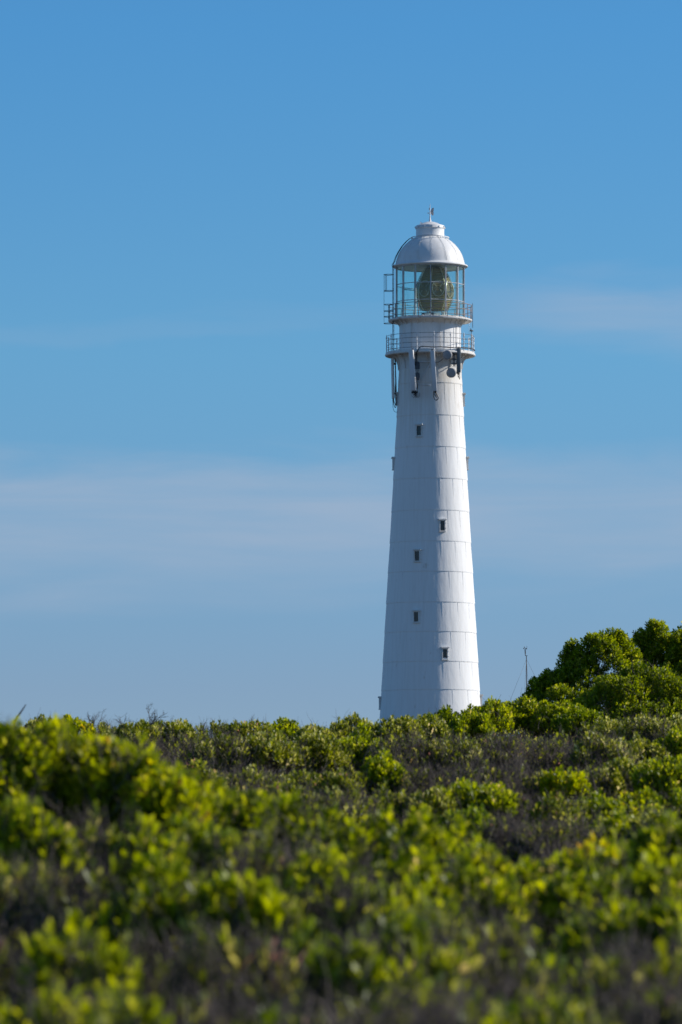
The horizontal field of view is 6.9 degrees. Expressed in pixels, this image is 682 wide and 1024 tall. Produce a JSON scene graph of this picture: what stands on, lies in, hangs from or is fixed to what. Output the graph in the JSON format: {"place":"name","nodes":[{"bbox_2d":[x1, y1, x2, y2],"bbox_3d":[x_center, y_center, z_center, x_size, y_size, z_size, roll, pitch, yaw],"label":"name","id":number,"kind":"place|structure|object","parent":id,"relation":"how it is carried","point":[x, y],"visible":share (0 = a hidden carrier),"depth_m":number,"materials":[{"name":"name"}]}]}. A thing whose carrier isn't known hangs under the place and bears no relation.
{"place":"outdoors","nodes":[
{"label":"outdoors","id":0,"kind":"place"},
{"bbox_2d":[15,736,631,920],"bbox_3d":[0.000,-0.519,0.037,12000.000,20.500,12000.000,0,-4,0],"label":"ground","id":1,"kind":"structure","parent":0,"point":[443,767],"depth_m":91.92,"materials":[{"name":"brown plant"}]},
{"bbox_2d":[0,900,64,1011],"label":"mottled shrub","id":2,"kind":"object","parent":1,"relation":"on","point":[5,975],"visible":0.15,"depth_m":20.94,"materials":[{"name":"green plant"}]},
{"bbox_2d":[0,712,88,824],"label":"green shrub","id":3,"kind":"object","parent":1,"relation":"on","point":[24,748],"visible":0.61,"depth_m":31.14,"materials":[{"name":"green plant"}]},
{"bbox_2d":[0,779,90,957],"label":"green shrub","id":4,"kind":"object","parent":1,"relation":"on","point":[21,821],"visible":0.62,"depth_m":26.25,"materials":[{"name":"green plant"}]},
{"bbox_2d":[0,961,105,1023],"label":"yellow green shrub","id":5,"kind":"object","parent":1,"relation":"on","point":[15,1016],"visible":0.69,"depth_m":17.93,"materials":[{"name":"green plant"}]},
{"bbox_2d":[0,840,108,971],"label":"mottled shrub","id":6,"kind":"object","parent":1,"relation":"on","point":[9,872],"visible":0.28,"depth_m":23.76,"materials":[{"name":"green plant"}]},
{"bbox_2d":[2,713,126,883],"bbox_3d":[-1.479,1.685,31.409,0.887,1.148,1.035,4,-6,-44],"label":"yellow green shrub","id":7,"kind":"object","parent":1,"relation":"on","point":[58,731],"visible":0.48,"depth_m":31.19,"materials":[{"name":"green plant"}]},
{"bbox_2d":[0,897,150,1022],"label":"yellow green shrub","id":8,"kind":"object","parent":1,"relation":"on","point":[48,946],"visible":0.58,"depth_m":19.98,"materials":[{"name":"green plant"}]},
{"bbox_2d":[0,844,162,984],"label":"mottled shrub","id":9,"kind":"object","parent":1,"relation":"on","point":[38,904],"visible":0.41,"depth_m":23.55,"materials":[{"name":"green plant"}]},
{"bbox_2d":[14,800,150,906],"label":"mottled shrub","id":10,"kind":"object","parent":1,"relation":"on","point":[88,834],"visible":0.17,"depth_m":26.48,"materials":[{"name":"green plant"}]},
{"bbox_2d":[52,713,161,887],"bbox_3d":[-1.316,1.728,31.528,0.821,1.222,0.971,0,-4,0],"label":"yellow green shrub","id":11,"kind":"object","parent":1,"relation":"on","point":[112,739],"visible":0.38,"depth_m":31.29,"materials":[{"name":"green plant"}]},
{"bbox_2d":[35,957,194,1023],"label":"green shrub","id":12,"kind":"object","parent":1,"relation":"on","point":[136,1006],"visible":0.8,"depth_m":17.35,"materials":[{"name":"green plant"}]},
{"bbox_2d":[66,730,171,839],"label":"yellow green shrub","id":13,"kind":"object","parent":1,"relation":"on","point":[137,764],"visible":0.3,"depth_m":31.14,"materials":[{"name":"green plant"}]},
{"bbox_2d":[111,718,162,750],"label":"pale tipped shrub","id":14,"kind":"object","parent":1,"relation":"on","point":[148,729],"visible":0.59,"depth_m":86.27,"materials":[{"name":"green plant"}]},
{"bbox_2d":[97,801,205,888],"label":"green shrub","id":15,"kind":"object","parent":1,"relation":"on","point":[141,836],"visible":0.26,"depth_m":26.35,"materials":[{"name":"green plant"}]},
{"bbox_2d":[84,843,239,990],"bbox_3d":[-0.719,1.909,23.501,0.824,1.083,0.918,0,-4,0],"label":"green shrub","id":16,"kind":"object","parent":1,"relation":"on","point":[158,888],"visible":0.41,"depth_m":23.31,"materials":[{"name":"green plant"}]},
{"bbox_2d":[115,760,223,847],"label":"yellow green shrub","id":17,"kind":"object","parent":1,"relation":"on","point":[163,797],"visible":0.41,"depth_m":30.38,"materials":[{"name":"green plant"}]},
{"bbox_2d":[108,899,241,1017],"bbox_3d":[-0.596,1.808,20.498,0.806,0.832,0.777,1,-4,-16],"label":"mottled shrub","id":18,"kind":"object","parent":1,"relation":"on","point":[153,989],"visible":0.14,"depth_m":20.45,"materials":[{"name":"green plant"}]},
{"bbox_2d":[152,718,198,759],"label":"pale tipped shrub","id":19,"kind":"object","parent":1,"relation":"on","point":[179,726],"visible":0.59,"depth_m":86.88,"materials":[{"name":"green plant"}]},
{"bbox_2d":[154,727,220,768],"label":"dry bush","id":20,"kind":"object","parent":1,"relation":"on","point":[180,750],"visible":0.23,"depth_m":76.25,"materials":[{"name":"green plant"}]},
{"bbox_2d":[109,957,289,1023],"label":"mottled shrub","id":21,"kind":"object","parent":1,"relation":"on","point":[238,1017],"visible":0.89,"depth_m":17.49,"materials":[{"name":"green plant"}]},
{"bbox_2d":[156,803,261,879],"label":"green shrub","id":22,"kind":"object","parent":1,"relation":"on","point":[196,835],"visible":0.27,"depth_m":26.56,"materials":[{"name":"green plant"}]},
{"bbox_2d":[184,728,260,788],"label":"dry bush","id":23,"kind":"object","parent":1,"relation":"on","point":[209,747],"visible":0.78,"depth_m":74.02,"materials":[{"name":"green plant"}]},
{"bbox_2d":[151,897,330,1023],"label":"mottled shrub","id":24,"kind":"object","parent":1,"relation":"on","point":[206,959],"visible":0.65,"depth_m":20.04,"materials":[{"name":"green plant"}]},
{"bbox_2d":[173,838,320,986],"bbox_3d":[-0.440,1.889,23.312,0.752,1.120,0.759,0,-4,0],"label":"green shrub","id":25,"kind":"object","parent":1,"relation":"on","point":[260,901],"visible":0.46,"depth_m":23.16,"materials":[{"name":"green plant"}]},
{"bbox_2d":[221,716,274,769],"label":"mottled shrub","id":26,"kind":"object","parent":1,"relation":"on","point":[250,727],"visible":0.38,"depth_m":86.02,"materials":[{"name":"green plant"}]},
{"bbox_2d":[210,768,295,869],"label":"green shrub","id":27,"kind":"object","parent":1,"relation":"on","point":[241,814],"visible":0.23,"depth_m":30.73,"materials":[{"name":"green plant"}]},
{"bbox_2d":[215,754,295,790],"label":"dry bush","id":28,"kind":"object","parent":1,"relation":"on","point":[255,778],"visible":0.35,"depth_m":62.15,"materials":[{"name":"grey plant"}]},
{"bbox_2d":[231,728,308,787],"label":"pale tipped shrub","id":29,"kind":"object","parent":1,"relation":"on","point":[279,749],"visible":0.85,"depth_m":74.26,"materials":[{"name":"green plant"}]},
{"bbox_2d":[190,785,351,928],"bbox_3d":[-0.275,1.961,26.399,0.864,1.390,0.955,0,-4,0],"label":"mottled shrub","id":30,"kind":"object","parent":1,"relation":"on","point":[277,857],"visible":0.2,"depth_m":26.28,"materials":[{"name":"green plant"}]},
{"bbox_2d":[209,974,367,1023],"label":"dark shrub","id":31,"kind":"object","parent":1,"relation":"on","point":[270,1016],"visible":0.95,"depth_m":17.31,"materials":[{"name":"green plant"}]},
{"bbox_2d":[266,790,348,874],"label":"green shrub","id":32,"kind":"object","parent":1,"relation":"on","point":[285,804],"visible":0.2,"depth_m":31.15,"materials":[{"name":"green plant"}]},
{"bbox_2d":[236,885,379,1022],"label":"dark shrub","id":33,"kind":"object","parent":1,"relation":"on","point":[325,951],"visible":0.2,"depth_m":20.30,"materials":[{"name":"green plant"}]},
{"bbox_2d":[273,726,360,775],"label":"pale tipped shrub","id":34,"kind":"object","parent":1,"relation":"on","point":[321,748],"visible":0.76,"depth_m":75.00,"materials":[{"name":"green plant"}]},
{"bbox_2d":[269,800,380,870],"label":"green shrub","id":35,"kind":"object","parent":1,"relation":"on","point":[332,814],"visible":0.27,"depth_m":30.61,"materials":[{"name":"green plant"}]},
{"bbox_2d":[274,854,386,981],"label":"mottled shrub","id":36,"kind":"object","parent":1,"relation":"on","point":[345,901],"visible":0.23,"depth_m":23.29,"materials":[{"name":"green plant"}]},
{"bbox_2d":[294,780,380,826],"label":"dry bush","id":37,"kind":"object","parent":1,"relation":"on","point":[358,808],"visible":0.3,"depth_m":53.88,"materials":[{"name":"green plant"}]},
{"bbox_2d":[0,716,681,1023],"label":"undergrowth","id":38,"kind":"object","parent":1,"relation":"on","point":[95,1018],"visible":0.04,"depth_m":18.10,"materials":[{"name":"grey plant"}]},
{"bbox_2d":[270,829,412,939],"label":"green shrub","id":39,"kind":"object","parent":1,"relation":"on","point":[327,863],"visible":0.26,"depth_m":25.81,"materials":[{"name":"green plant"}]},
{"bbox_2d":[312,761,381,823],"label":"mottled shrub","id":40,"kind":"object","parent":1,"relation":"on","point":[342,779],"visible":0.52,"depth_m":63.26,"materials":[{"name":"green plant"}]},
{"bbox_2d":[336,722,384,775],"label":"green shrub","id":41,"kind":"object","parent":1,"relation":"on","point":[357,743],"visible":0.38,"depth_m":76.39,"materials":[{"name":"green plant"}]},
{"bbox_2d":[330,794,408,871],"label":"green shrub","id":42,"kind":"object","parent":1,"relation":"on","point":[382,822],"visible":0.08,"depth_m":30.72,"materials":[{"name":"green plant"}]},
{"bbox_2d":[359,745,412,796],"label":"green shrub","id":43,"kind":"object","parent":1,"relation":"on","point":[379,767],"visible":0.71,"depth_m":63.49,"materials":[{"name":"green plant"}]},
{"bbox_2d":[306,865,472,956],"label":"green shrub","id":44,"kind":"object","parent":1,"relation":"on","point":[407,898],"visible":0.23,"depth_m":23.20,"materials":[{"name":"green plant"}]},
{"bbox_2d":[364,778,414,826],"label":"mottled shrub","id":45,"kind":"object","parent":1,"relation":"on","point":[399,804],"visible":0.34,"depth_m":55.88,"materials":[{"name":"green plant"}]},
{"bbox_2d":[298,883,493,1021],"bbox_3d":[0.224,1.681,20.134,0.753,0.741,0.757,0,-4,0],"label":"green shrub","id":46,"kind":"object","parent":1,"relation":"on","point":[374,962],"visible":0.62,"depth_m":20.07,"materials":[{"name":"green plant"}]},
{"bbox_2d":[304,942,489,1023],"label":"pale tipped shrub","id":47,"kind":"object","parent":1,"relation":"on","point":[405,1002],"visible":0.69,"depth_m":18.09,"materials":[{"name":"green plant"}]},
{"bbox_2d":[361,725,438,776],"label":"dry bush","id":48,"kind":"object","parent":1,"relation":"on","point":[394,748],"visible":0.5,"depth_m":74.62,"materials":[{"name":"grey plant"}]},
{"bbox_2d":[340,827,464,911],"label":"green shrub","id":49,"kind":"object","parent":1,"relation":"on","point":[425,860],"visible":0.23,"depth_m":26.21,"materials":[{"name":"green plant"}]},
{"bbox_2d":[378,714,431,760],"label":"pale tipped shrub","id":50,"kind":"object","parent":1,"relation":"on","point":[401,724],"visible":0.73,"depth_m":86.79,"materials":[{"name":"green plant"}]},
{"bbox_2d":[359,792,472,873],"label":"green shrub","id":51,"kind":"object","parent":1,"relation":"on","point":[423,820],"visible":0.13,"depth_m":30.28,"materials":[{"name":"green plant"}]},
{"bbox_2d":[389,757,457,825],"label":"dry bush","id":52,"kind":"object","parent":1,"relation":"on","point":[423,778],"visible":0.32,"depth_m":63.56,"materials":[{"name":"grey plant"}]},
{"bbox_2d":[378,208,482,725],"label":"lighthouse","id":53,"kind":"object","parent":1,"relation":"on","point":[430,657],"visible":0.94,"depth_m":348.97,"materials":[{"name":"paint"}]},
{"bbox_2d":[416,267,453,311],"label":"fresnel lens","id":54,"kind":"object","parent":53,"relation":"attached to","point":[437,287],"visible":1,"depth_m":351.05,"materials":[{"name":"clear glass"}]},
{"bbox_2d":[394,774,469,824],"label":"pale tipped shrub","id":55,"kind":"object","parent":1,"relation":"on","point":[437,800],"visible":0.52,"depth_m":55.78,"materials":[{"name":"green plant"}]},
{"bbox_2d":[410,728,493,779],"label":"dry bush","id":56,"kind":"object","parent":1,"relation":"on","point":[460,748],"visible":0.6,"depth_m":74.68,"materials":[{"name":"green plant"}]},
{"bbox_2d":[377,962,533,1023],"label":"pale tipped shrub","id":57,"kind":"object","parent":1,"relation":"on","point":[477,995],"visible":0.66,"depth_m":17.57,"materials":[{"name":"green plant"}]},
{"bbox_2d":[436,803,499,846],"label":"bush","id":58,"kind":"object","parent":1,"relation":"on","point":[473,815],"visible":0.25,"depth_m":48.87,"materials":[{"name":"green plant"}]},
{"bbox_2d":[448,708,496,741],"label":"green shrub","id":59,"kind":"object","parent":1,"relation":"on","point":[465,722],"visible":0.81,"depth_m":94.29,"materials":[{"name":"green plant"}]},
{"bbox_2d":[418,875,548,966],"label":"pale tipped shrub","id":60,"kind":"object","parent":1,"relation":"on","point":[487,929],"visible":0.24,"depth_m":22.72,"materials":[{"name":"green plant"}]},
{"bbox_2d":[441,769,525,839],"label":"green shrub","id":61,"kind":"object","parent":1,"relation":"on","point":[496,796],"visible":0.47,"depth_m":56.07,"materials":[{"name":"green plant"}]},
{"bbox_2d":[441,743,525,796],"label":"dry bush","id":62,"kind":"object","parent":1,"relation":"on","point":[485,769],"visible":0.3,"depth_m":62.44,"materials":[{"name":"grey plant"}]},
{"bbox_2d":[443,833,529,893],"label":"green shrub","id":63,"kind":"object","parent":1,"relation":"on","point":[477,854],"visible":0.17,"depth_m":28.59,"materials":[{"name":"green plant"}]},
{"bbox_2d":[467,695,515,743],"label":"green shrub","id":64,"kind":"object","parent":1,"relation":"on","point":[501,716],"visible":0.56,"depth_m":95.34,"materials":[{"name":"green plant"}]},
{"bbox_2d":[439,837,549,946],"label":"green shrub","id":65,"kind":"object","parent":1,"relation":"on","point":[504,891],"visible":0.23,"depth_m":26.18,"materials":[{"name":"green plant"}]},
{"bbox_2d":[453,726,553,785],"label":"dry bush","id":66,"kind":"object","parent":1,"relation":"on","point":[511,744],"visible":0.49,"depth_m":75.59,"materials":[{"name":"green plant"}]},
{"bbox_2d":[468,806,544,864],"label":"dry bush","id":67,"kind":"object","parent":1,"relation":"on","point":[494,834],"visible":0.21,"depth_m":46.78,"materials":[{"name":"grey plant"}]},
{"bbox_2d":[434,902,586,1021],"bbox_3d":[0.482,1.768,20.442,0.843,0.734,0.968,0,-4,0],"label":"pale tipped shrub","id":68,"kind":"object","parent":1,"relation":"on","point":[500,956],"visible":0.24,"depth_m":20.37,"materials":[{"name":"green plant"}]},
{"bbox_2d":[475,749,554,821],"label":"dry bush","id":69,"kind":"object","parent":1,"relation":"on","point":[533,780],"visible":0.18,"depth_m":63.29,"materials":[{"name":"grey plant"}]},
{"bbox_2d":[504,690,550,738],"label":"green shrub","id":70,"kind":"object","parent":1,"relation":"on","point":[522,709],"visible":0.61,"depth_m":96.18,"materials":[{"name":"green plant"}]},
{"bbox_2d":[511,851,554,898],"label":"green shrub","id":71,"kind":"object","parent":1,"relation":"on","point":[527,876],"visible":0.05,"depth_m":29.23,"materials":[{"name":"green plant"}]},
{"bbox_2d":[504,871,561,950],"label":"yellow green shrub","id":72,"kind":"object","parent":1,"relation":"on","point":[534,889],"visible":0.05,"depth_m":26.67,"materials":[{"name":"green plant"}]},
{"bbox_2d":[500,809,585,869],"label":"dry bush","id":73,"kind":"object","parent":1,"relation":"on","point":[533,841],"visible":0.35,"depth_m":46.19,"materials":[{"name":"green plant"}]},
{"bbox_2d":[511,888,587,969],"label":"dark shrub","id":74,"kind":"object","parent":1,"relation":"on","point":[540,940],"visible":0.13,"depth_m":23.92,"materials":[{"name":"green plant"}]},
{"bbox_2d":[529,699,572,740],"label":"green shrub","id":75,"kind":"object","parent":1,"relation":"on","point":[546,712],"visible":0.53,"depth_m":95.68,"materials":[{"name":"green plant"}]},
{"bbox_2d":[505,726,596,779],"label":"dry bush","id":76,"kind":"object","parent":1,"relation":"on","point":[558,752],"visible":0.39,"depth_m":76.61,"materials":[{"name":"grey plant"}]},
{"bbox_2d":[484,909,621,1006],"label":"dark shrub","id":77,"kind":"object","parent":1,"relation":"on","point":[563,960],"visible":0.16,"depth_m":20.56,"materials":[{"name":"green plant"}]},
{"bbox_2d":[451,967,657,1023],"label":"green shrub","id":78,"kind":"object","parent":1,"relation":"on","point":[512,1011],"visible":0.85,"depth_m":17.36,"materials":[{"name":"green plant"}]},
{"bbox_2d":[516,786,595,836],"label":"mottled shrub","id":79,"kind":"object","parent":1,"relation":"on","point":[548,806],"visible":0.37,"depth_m":53.91,"materials":[{"name":"green plant"}]},
{"bbox_2d":[537,759,592,814],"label":"yellow green shrub","id":80,"kind":"object","parent":1,"relation":"on","point":[559,780],"visible":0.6,"depth_m":62.87,"materials":[{"name":"green plant"}]},
{"bbox_2d":[549,703,606,744],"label":"dark shrub","id":81,"kind":"object","parent":1,"relation":"on","point":[577,715],"visible":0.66,"depth_m":93.07,"materials":[{"name":"green plant"}]},
{"bbox_2d":[536,828,631,884],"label":"yellow green shrub","id":82,"kind":"object","parent":1,"relation":"on","point":[581,852],"visible":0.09,"depth_m":28.63,"materials":[{"name":"green plant"}]},
{"bbox_2d":[536,841,631,949],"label":"green shrub","id":83,"kind":"object","parent":1,"relation":"on","point":[561,885],"visible":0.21,"depth_m":26.32,"materials":[{"name":"green plant"}]},
{"bbox_2d":[518,627,653,740],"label":"rounded bush","id":84,"kind":"object","parent":1,"relation":"on","point":[571,676],"visible":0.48,"depth_m":105.74,"materials":[{"name":"green plant"}]},
{"bbox_2d":[562,751,625,823],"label":"dry bush","id":85,"kind":"object","parent":1,"relation":"on","point":[595,778],"visible":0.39,"depth_m":65.13,"materials":[{"name":"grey plant"}]},
{"bbox_2d":[543,867,659,989],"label":"green shrub","id":86,"kind":"object","parent":1,"relation":"on","point":[578,927],"visible":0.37,"depth_m":23.62,"materials":[{"name":"green plant"}]},
{"bbox_2d":[570,788,632,824],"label":"green shrub","id":87,"kind":"object","parent":1,"relation":"on","point":[609,802],"visible":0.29,"depth_m":54.68,"materials":[{"name":"green plant"}]},
{"bbox_2d":[563,723,646,784],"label":"dry bush","id":88,"kind":"object","parent":1,"relation":"on","point":[591,743],"visible":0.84,"depth_m":75.49,"materials":[{"name":"green plant"}]},
{"bbox_2d":[583,805,643,843],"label":"green shrub","id":89,"kind":"object","parent":1,"relation":"on","point":[616,818],"visible":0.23,"depth_m":48.51,"materials":[{"name":"green plant"}]},
{"bbox_2d":[547,913,681,1023],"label":"pale tipped shrub","id":90,"kind":"object","parent":1,"relation":"on","point":[661,963],"visible":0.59,"depth_m":19.84,"materials":[{"name":"green plant"}]},
{"bbox_2d":[594,752,644,803],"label":"pale tipped shrub","id":91,"kind":"object","parent":1,"relation":"on","point":[621,774],"visible":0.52,"depth_m":65.31,"materials":[{"name":"green plant"}]},
{"bbox_2d":[572,660,681,735],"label":"rounded bush","id":92,"kind":"object","parent":1,"relation":"on","point":[643,685],"visible":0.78,"depth_m":100.64,"materials":[{"name":"green plant"}]},
{"bbox_2d":[587,826,681,926],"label":"green shrub","id":93,"kind":"object","parent":1,"relation":"on","point":[644,879],"visible":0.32,"depth_m":25.68,"materials":[{"name":"green plant"}]},
{"bbox_2d":[592,945,681,1023],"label":"mottled shrub","id":94,"kind":"object","parent":1,"relation":"on","point":[667,1012],"visible":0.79,"depth_m":17.63,"materials":[{"name":"green plant"}]},
{"bbox_2d":[598,807,681,870],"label":"green shrub","id":95,"kind":"object","parent":1,"relation":"on","point":[653,839],"visible":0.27,"depth_m":28.38,"materials":[{"name":"green plant"}]},
{"bbox_2d":[615,784,666,817],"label":"yellow green shrub","id":96,"kind":"object","parent":1,"relation":"on","point":[633,804],"visible":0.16,"depth_m":55.66,"materials":[{"name":"green plant"}]},
{"bbox_2d":[608,859,681,991],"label":"green shrub","id":97,"kind":"object","parent":1,"relation":"on","point":[658,912],"visible":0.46,"depth_m":23.56,"materials":[{"name":"green plant"}]},
{"bbox_2d":[618,729,671,774],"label":"pale tipped shrub","id":98,"kind":"object","parent":1,"relation":"on","point":[648,750],"visible":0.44,"depth_m":76.90,"materials":[{"name":"green plant"}]},
{"bbox_2d":[615,710,676,743],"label":"dry bush","id":99,"kind":"object","parent":1,"relation":"on","point":[646,724],"visible":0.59,"depth_m":86.83,"materials":[{"name":"green plant"}]},
{"bbox_2d":[618,799,680,841],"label":"pale tipped shrub","id":100,"kind":"object","parent":1,"relation":"on","point":[651,814],"visible":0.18,"depth_m":47.83,"materials":[{"name":"green plant"}]},
{"bbox_2d":[621,749,681,802],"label":"green shrub","id":101,"kind":"object","parent":1,"relation":"on","point":[651,773],"visible":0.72,"depth_m":63.81,"materials":[{"name":"green plant"}]},
{"bbox_2d":[622,618,681,713],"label":"rounded bush","id":102,"kind":"object","parent":1,"relation":"on","point":[651,641],"visible":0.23,"depth_m":106.86,"materials":[{"name":"green plant"}]},
{"bbox_2d":[656,621,681,717],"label":"rounded bush","id":103,"kind":"object","parent":1,"relation":"on","point":[675,647],"visible":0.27,"depth_m":106.36,"materials":[{"name":"green plant"}]},
{"bbox_2d":[0,0,681,737],"label":"sky","id":104,"kind":"structure","parent":0,"point":[206,206],"materials":[{"name":"blue"}]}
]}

